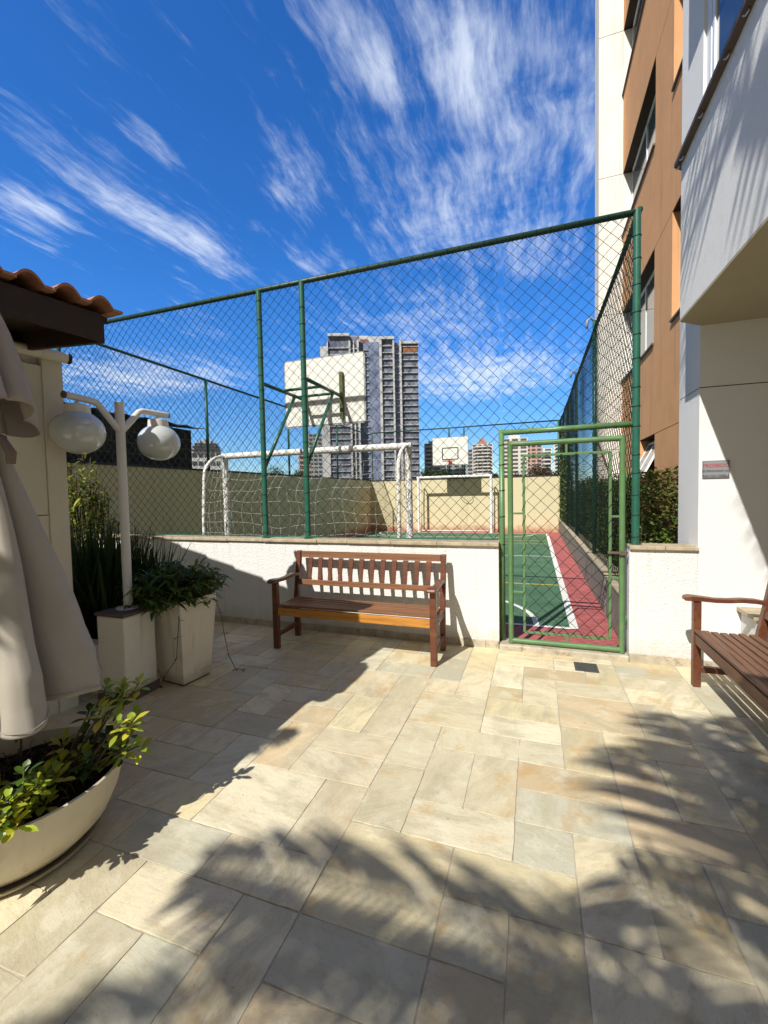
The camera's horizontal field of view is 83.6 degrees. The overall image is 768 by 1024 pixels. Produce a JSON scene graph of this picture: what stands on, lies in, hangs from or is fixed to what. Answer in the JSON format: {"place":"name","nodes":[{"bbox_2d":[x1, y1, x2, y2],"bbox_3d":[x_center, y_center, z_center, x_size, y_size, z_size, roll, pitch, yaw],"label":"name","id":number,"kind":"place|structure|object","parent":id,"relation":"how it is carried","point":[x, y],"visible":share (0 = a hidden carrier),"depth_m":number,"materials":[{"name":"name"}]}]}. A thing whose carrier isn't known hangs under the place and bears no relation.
{"place":"outdoors","nodes":[
{"label":"outdoors","id":0,"kind":"place"},
{"bbox_2d":[85,628,158,695],"bbox_3d":[-3.166,1.197,4.130,2.480,0.420,0.980,0,3,19],"label":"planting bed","id":1,"kind":"object","parent":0,"point":[95,641],"visible":0.02,"depth_m":3.30,"materials":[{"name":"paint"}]},
{"bbox_2d":[71,521,115,564],"bbox_3d":[-2.997,0.535,4.263,1.040,0.963,1.030,0,3,19],"label":"strappy plant","id":2,"kind":"object","parent":1,"relation":"in","point":[83,547],"visible":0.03,"depth_m":4.19,"materials":[{"name":"green plant"}]},
{"bbox_2d":[70,516,171,638],"bbox_3d":[-2.408,0.497,3.671,1.123,1.067,1.070,-1,2,-4],"label":"strappy plant","id":3,"kind":"object","parent":1,"relation":"in","point":[103,592],"visible":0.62,"depth_m":3.50,"materials":[{"name":"green plant"}]},
{"bbox_2d":[72,516,172,597],"bbox_3d":[-2.592,0.513,4.004,0.984,1.013,1.139,1,3,41],"label":"strappy plant","id":4,"kind":"object","parent":1,"relation":"in","point":[114,552],"visible":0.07,"depth_m":3.91,"materials":[{"name":"green plant"}]},
{"bbox_2d":[91,528,198,603],"bbox_3d":[-2.221,0.563,4.049,1.002,0.896,0.996,-3,3,-35],"label":"strappy plant","id":5,"kind":"object","parent":1,"relation":"in","point":[152,560],"visible":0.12,"depth_m":3.99,"materials":[{"name":"green plant"}]},
{"bbox_2d":[0,0,594,482],"label":"sky","id":6,"kind":"structure","parent":0,"point":[155,154],"materials":[{"name":"blue"}]},
{"bbox_2d":[0,621,767,1023],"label":"patio paving","id":7,"kind":"structure","parent":0,"point":[376,889],"depth_m":1.79,"materials":[{"name":"beige stone"}]},
{"bbox_2d":[0,266,122,715],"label":"garden kiosk","id":8,"kind":"object","parent":7,"relation":"on","point":[42,321],"visible":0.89,"depth_m":2.85,"materials":[{"name":"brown wood"}]},
{"bbox_2d":[0,314,101,780],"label":"patio umbrella","id":9,"kind":"object","parent":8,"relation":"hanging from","point":[47,650],"visible":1,"depth_m":1.82,"materials":[{"name":"white fabric"}]},
{"bbox_2d":[0,726,123,897],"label":"bowl planter","id":10,"kind":"object","parent":7,"relation":"on","point":[67,828],"visible":0.59,"depth_m":1.74,"materials":[{"name":"ceramic"}]},
{"bbox_2d":[0,673,152,843],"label":"potted shrub","id":11,"kind":"object","parent":10,"relation":"in","point":[16,807],"visible":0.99,"depth_m":1.89,"materials":[{"name":"green plant"}]},
{"bbox_2d":[67,454,119,550],"bbox_3d":[-3.525,0.155,5.074,0.795,1.717,0.785,-2,3,-29],"label":"leafy bush","id":12,"kind":"object","parent":7,"relation":"on","point":[98,511],"visible":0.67,"depth_m":5.03,"materials":[{"name":"green plant"}]},
{"bbox_2d":[94,604,159,704],"bbox_3d":[-1.967,1.080,3.302,0.292,0.677,0.297,0,3,19],"label":"lamp pedestal","id":13,"kind":"object","parent":7,"relation":"on","point":[126,644],"visible":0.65,"depth_m":3.19,"materials":[{"name":"paint"}]},
{"bbox_2d":[48,390,179,610],"bbox_3d":[-1.988,-0.048,3.307,0.326,1.574,1.001,0,3,19],"label":"globe lamp","id":14,"kind":"object","parent":13,"relation":"on","point":[76,427],"visible":0.98,"depth_m":3.25,"materials":[{"name":"white metal"}]},
{"bbox_2d":[149,592,215,685],"bbox_3d":[-1.657,1.036,3.571,0.364,0.690,0.364,0,3,25],"label":"square planter","id":15,"kind":"object","parent":7,"relation":"on","point":[193,661],"visible":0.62,"depth_m":3.45,"materials":[{"name":"beige concrete"}]},
{"bbox_2d":[117,557,246,687],"bbox_3d":[-1.688,0.879,3.601,0.887,0.990,0.892,0,3,19],"label":"leafy plant","id":16,"kind":"object","parent":15,"relation":"in","point":[179,582],"visible":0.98,"depth_m":3.42,"materials":[{"name":"green plant"}]},
{"bbox_2d":[267,550,446,666],"bbox_3d":[-0.251,0.875,4.153,1.661,0.905,0.581,0,3,19],"label":"park bench","id":17,"kind":"object","parent":7,"relation":"on","point":[434,613],"visible":1,"depth_m":4.17,"materials":[{"name":"brown wood"}]},
{"bbox_2d":[499,637,628,662],"bbox_3d":[1.641,1.284,3.992,1.087,0.085,0.230,0,3,19],"label":"stone threshold","id":18,"kind":"object","parent":7,"relation":"on","point":[505,645],"visible":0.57,"depth_m":3.89,"materials":[{"name":"beige stone"}]},
{"bbox_2d":[574,662,598,672],"bbox_3d":[1.703,1.308,3.622,0.180,0.006,0.180,0,3,19],"label":"floor drain","id":19,"kind":"object","parent":7,"relation":"on","point":[585,667],"visible":1,"depth_m":3.61,"materials":[{"name":"metal"}]},
{"bbox_2d":[682,583,767,712],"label":"park bench","id":20,"kind":"object","parent":7,"relation":"on","point":[740,660],"visible":1,"depth_m":2.95,"materials":[{"name":"brown wood"}]},
{"bbox_2d":[737,606,767,642],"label":"masonry block","id":21,"kind":"structure","parent":7,"relation":"on","point":[749,618],"depth_m":3.33,"materials":[{"name":"stone"}]},
{"bbox_2d":[355,532,569,626],"bbox_3d":[0.815,1.020,10.798,6.420,0.001,10.760,0,3,19],"label":"court surface","id":22,"kind":"object","parent":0,"point":[544,578],"visible":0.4,"depth_m":7.54,"materials":[{"name":"green paint"}]},
{"bbox_2d":[353,532,577,628],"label":"court line markings","id":23,"kind":"object","parent":22,"relation":"on","point":[571,617],"visible":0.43,"depth_m":5.66,"materials":[{"name":"white paint"}]},
{"bbox_2d":[505,540,558,585],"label":"court yellow markings","id":24,"kind":"object","parent":22,"relation":"on","point":[528,583],"visible":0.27,"depth_m":6.94,"materials":[{"name":"paint"}]},
{"bbox_2d":[347,530,618,646],"bbox_3d":[0.860,1.025,10.761,7.090,0.001,12.040,0,3,19],"label":"court apron","id":25,"kind":"object","parent":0,"point":[577,596],"visible":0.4,"depth_m":5.33,"materials":[{"name":"red paint"}]},
{"bbox_2d":[201,442,412,537],"bbox_3d":[-1.035,0.232,5.418,2.810,2.112,0.572,0,3,19],"label":"goal","id":26,"kind":"object","parent":25,"relation":"on","point":[360,448],"visible":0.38,"depth_m":5.35,"materials":[{"name":"white paint"}]},
{"bbox_2d":[417,474,492,532],"bbox_3d":[2.645,-0.302,16.035,2.770,2.111,0.536,0,3,19],"label":"goal","id":27,"kind":"object","parent":25,"relation":"on","point":[463,476],"visible":0.87,"depth_m":15.97,"materials":[{"name":"white paint"}]},
{"label":"ground","id":28,"kind":"structure","parent":0,"visible":0},
{"bbox_2d":[64,402,202,467],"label":"building","id":29,"kind":"structure","parent":28,"relation":"on","point":[107,457],"depth_m":7.54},
{"bbox_2d":[192,440,221,469],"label":"apartment tower","id":30,"kind":"structure","parent":28,"relation":"on","point":[197,447],"depth_m":168.99,"materials":[{"name":"grey concrete"}]},
{"bbox_2d":[67,461,371,536],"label":"court wall","id":31,"kind":"structure","parent":28,"relation":"on","point":[328,508],"depth_m":9.50,"materials":[{"name":"brown"}]},
{"bbox_2d":[55,344,368,478],"bbox_3d":[-2.639,-1.963,11.861,0.075,1.872,12.203,0,3,19],"label":"court fence","id":32,"kind":"object","parent":31,"relation":"on","point":[207,441],"visible":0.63,"depth_m":9.01,"materials":[{"name":"green metal"}]},
{"bbox_2d":[267,467,284,473],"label":"tree","id":33,"kind":"object","parent":28,"relation":"on","point":[275,471],"visible":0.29,"depth_m":79.13,"materials":[{"name":"green plant"}]},
{"bbox_2d":[83,534,499,648],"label":"garden wall","id":34,"kind":"structure","parent":28,"relation":"on","point":[249,566],"depth_m":4.58,"materials":[{"name":"paint"}]},
{"bbox_2d":[56,208,641,639],"bbox_3d":[-1.169,-0.653,4.907,7.212,3.816,0.097,0,3,19],"label":"court fence","id":35,"kind":"object","parent":34,"relation":"on","point":[634,314],"visible":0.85,"depth_m":4.45,"materials":[{"name":"green metal"}]},
{"bbox_2d":[264,351,366,465],"bbox_3d":[-0.891,-1.300,5.604,1.216,1.576,1.592,0,3,19],"label":"basketball backboard","id":36,"kind":"object","parent":35,"relation":"attached to","point":[333,378],"visible":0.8,"depth_m":5.74,"materials":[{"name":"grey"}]},
{"bbox_2d":[507,435,627,653],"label":"gate","id":37,"kind":"structure","parent":35,"relation":"attached to","point":[622,552],"depth_m":3.85,"materials":[{"name":"green metal"}]},
{"bbox_2d":[298,455,310,474],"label":"apartment tower","id":38,"kind":"structure","parent":28,"relation":"on","point":[301,458],"depth_m":159.31,"materials":[{"name":"grey concrete"}]},
{"bbox_2d":[308,434,322,476],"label":"apartment tower","id":39,"kind":"structure","parent":28,"relation":"on","point":[320,462],"depth_m":199.23,"materials":[{"name":"grey concrete"}]},
{"bbox_2d":[320,333,419,479],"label":"unfinished tower","id":40,"kind":"structure","parent":28,"relation":"on","point":[400,405],"depth_m":190.01,"materials":[{"name":"concrete"}]},
{"bbox_2d":[416,467,439,478],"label":"tree","id":41,"kind":"object","parent":28,"relation":"on","point":[423,473],"visible":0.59,"depth_m":94.54,"materials":[{"name":"green plant"}]},
{"bbox_2d":[424,441,440,475],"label":"balconied tower","id":42,"kind":"structure","parent":28,"relation":"on","point":[427,455],"depth_m":239.24,"materials":[{"name":"grey concrete"}]},
{"bbox_2d":[438,470,447,475],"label":"tree","id":43,"kind":"object","parent":28,"relation":"on","point":[444,473],"visible":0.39,"depth_m":98.46,"materials":[{"name":"green plant"}]},
{"bbox_2d":[441,449,472,477],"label":"apartment tower","id":44,"kind":"structure","parent":28,"relation":"on","point":[468,471],"depth_m":258.96,"materials":[{"name":"grey concrete"}]},
{"bbox_2d":[371,475,559,531],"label":"court wall","id":45,"kind":"structure","parent":28,"relation":"on","point":[534,514],"depth_m":16.26,"materials":[{"name":"beige paint"}]},
{"bbox_2d":[371,420,559,479],"bbox_3d":[2.868,-2.278,16.394,7.180,1.942,0.075,0,3,19],"label":"court fence","id":46,"kind":"object","parent":45,"relation":"on","point":[476,426],"visible":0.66,"depth_m":16.25,"materials":[{"name":"green metal"}]},
{"bbox_2d":[432,436,468,481],"bbox_3d":[2.584,-1.862,15.697,1.206,1.691,1.624,1,3,41],"label":"basketball backboard","id":47,"kind":"object","parent":46,"relation":"attached to","point":[440,458],"visible":0.84,"depth_m":15.44,"materials":[{"name":"grey"}]},
{"bbox_2d":[472,437,492,474],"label":"balconied tower","id":48,"kind":"structure","parent":28,"relation":"on","point":[488,467],"depth_m":248.65,"materials":[{"name":"white concrete"}]},
{"bbox_2d":[504,435,527,475],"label":"apartment tower","id":49,"kind":"structure","parent":28,"relation":"on","point":[516,462],"depth_m":228.89,"materials":[{"name":"white concrete"}]},
{"bbox_2d":[528,445,541,475],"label":"apartment tower","id":50,"kind":"structure","parent":28,"relation":"on","point":[532,462],"depth_m":258.82,"materials":[{"name":"pink concrete"}]},
{"bbox_2d":[526,464,550,475],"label":"tree","id":51,"kind":"object","parent":28,"relation":"on","point":[541,472],"visible":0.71,"depth_m":88.94,"materials":[{"name":"green plant"}]},
{"bbox_2d":[542,448,551,474],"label":"balconied tower","id":52,"kind":"structure","parent":28,"relation":"on","point":[546,461],"depth_m":278.06,"materials":[{"name":"grey concrete"}]},
{"bbox_2d":[553,445,570,472],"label":"balconied tower","id":53,"kind":"structure","parent":28,"relation":"on","point":[555,457],"depth_m":270.48,"materials":[{"name":"grey concrete"}]},
{"bbox_2d":[558,518,618,637],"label":"kerb wall","id":54,"kind":"structure","parent":28,"relation":"on","point":[584,562],"depth_m":6.06,"materials":[{"name":"stone"}]},
{"bbox_2d":[559,206,642,580],"bbox_3d":[4.222,-1.313,9.510,0.203,3.622,12.163,0,3,19],"label":"court fence","id":55,"kind":"object","parent":54,"relation":"on","point":[572,418],"visible":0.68,"depth_m":6.07,"materials":[{"name":"green metal"}]},
{"bbox_2d":[558,431,574,525],"bbox_3d":[5.639,-1.001,13.303,0.428,3.058,3.847,0,3,19],"label":"creeper","id":56,"kind":"object","parent":55,"relation":"attached to","point":[566,487],"visible":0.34,"depth_m":12.96,"materials":[{"name":"green plant"}]},
{"bbox_2d":[595,0,682,543],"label":"apartment block","id":57,"kind":"structure","parent":28,"relation":"on","point":[638,88],"depth_m":7.51,"materials":[{"name":"brown"}]},
{"bbox_2d":[633,0,642,41],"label":"window","id":58,"kind":"structure","parent":57,"relation":"in","point":[639,4],"depth_m":8.58,"materials":[{"name":"white glass"}]},
{"bbox_2d":[631,269,654,367],"bbox_3d":[4.879,-3.480,7.976,0.040,1.448,2.550,0,3,19],"label":"window","id":59,"kind":"structure","parent":57,"relation":"in","point":[647,295],"depth_m":7.91,"materials":[{"name":"white"}]},
{"bbox_2d":[631,441,654,476],"bbox_3d":[4.455,-0.884,7.305,0.341,0.644,0.915,0,3,19],"label":"window","id":60,"kind":"structure","parent":57,"relation":"in","point":[647,457],"depth_m":7.26,"materials":[{"name":"white glass"}]},
{"bbox_2d":[632,94,655,203],"bbox_3d":[4.820,-6.462,7.848,0.040,1.278,2.550,0,3,19],"label":"window","id":61,"kind":"structure","parent":57,"relation":"in","point":[648,138],"depth_m":8.07,"materials":[{"name":"white glass"}]},
{"bbox_2d":[625,543,698,667],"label":"garden wall","id":62,"kind":"structure","parent":28,"relation":"on","point":[660,579],"depth_m":3.64,"materials":[{"name":"paint"}]},
{"bbox_2d":[674,0,767,666],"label":"apartment block","id":63,"kind":"structure","parent":28,"relation":"on","point":[721,163],"depth_m":3.35,"materials":[{"name":"white paint"}]},
{"bbox_2d":[702,460,729,477],"bbox_3d":[2.673,-0.344,3.462,0.189,0.140,0.012,0,3,19],"label":"warning sign","id":64,"kind":"object","parent":63,"relation":"attached to","point":[716,469],"visible":1,"depth_m":3.46,"materials":[{"name":"grey plastic"}]},
{"bbox_2d":[707,0,743,85],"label":"window","id":65,"kind":"structure","parent":63,"relation":"in","point":[722,15],"depth_m":3.19,"materials":[{"name":"white glass"}]},
{"bbox_3d":[4.811,0.821,9.504,0.800,0.450,11.580,0,3,19],"label":"hedge bed","id":66,"kind":"object","parent":28,"relation":"on","visible":0},
{"bbox_2d":[573,465,678,567],"bbox_3d":[4.303,0.200,8.164,0.899,1.840,8.909,0,3,19],"label":"hedge","id":67,"kind":"object","parent":66,"relation":"on","point":[658,487],"visible":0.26,"depth_m":4.70,"materials":[{"name":"green plant"}]}
]}

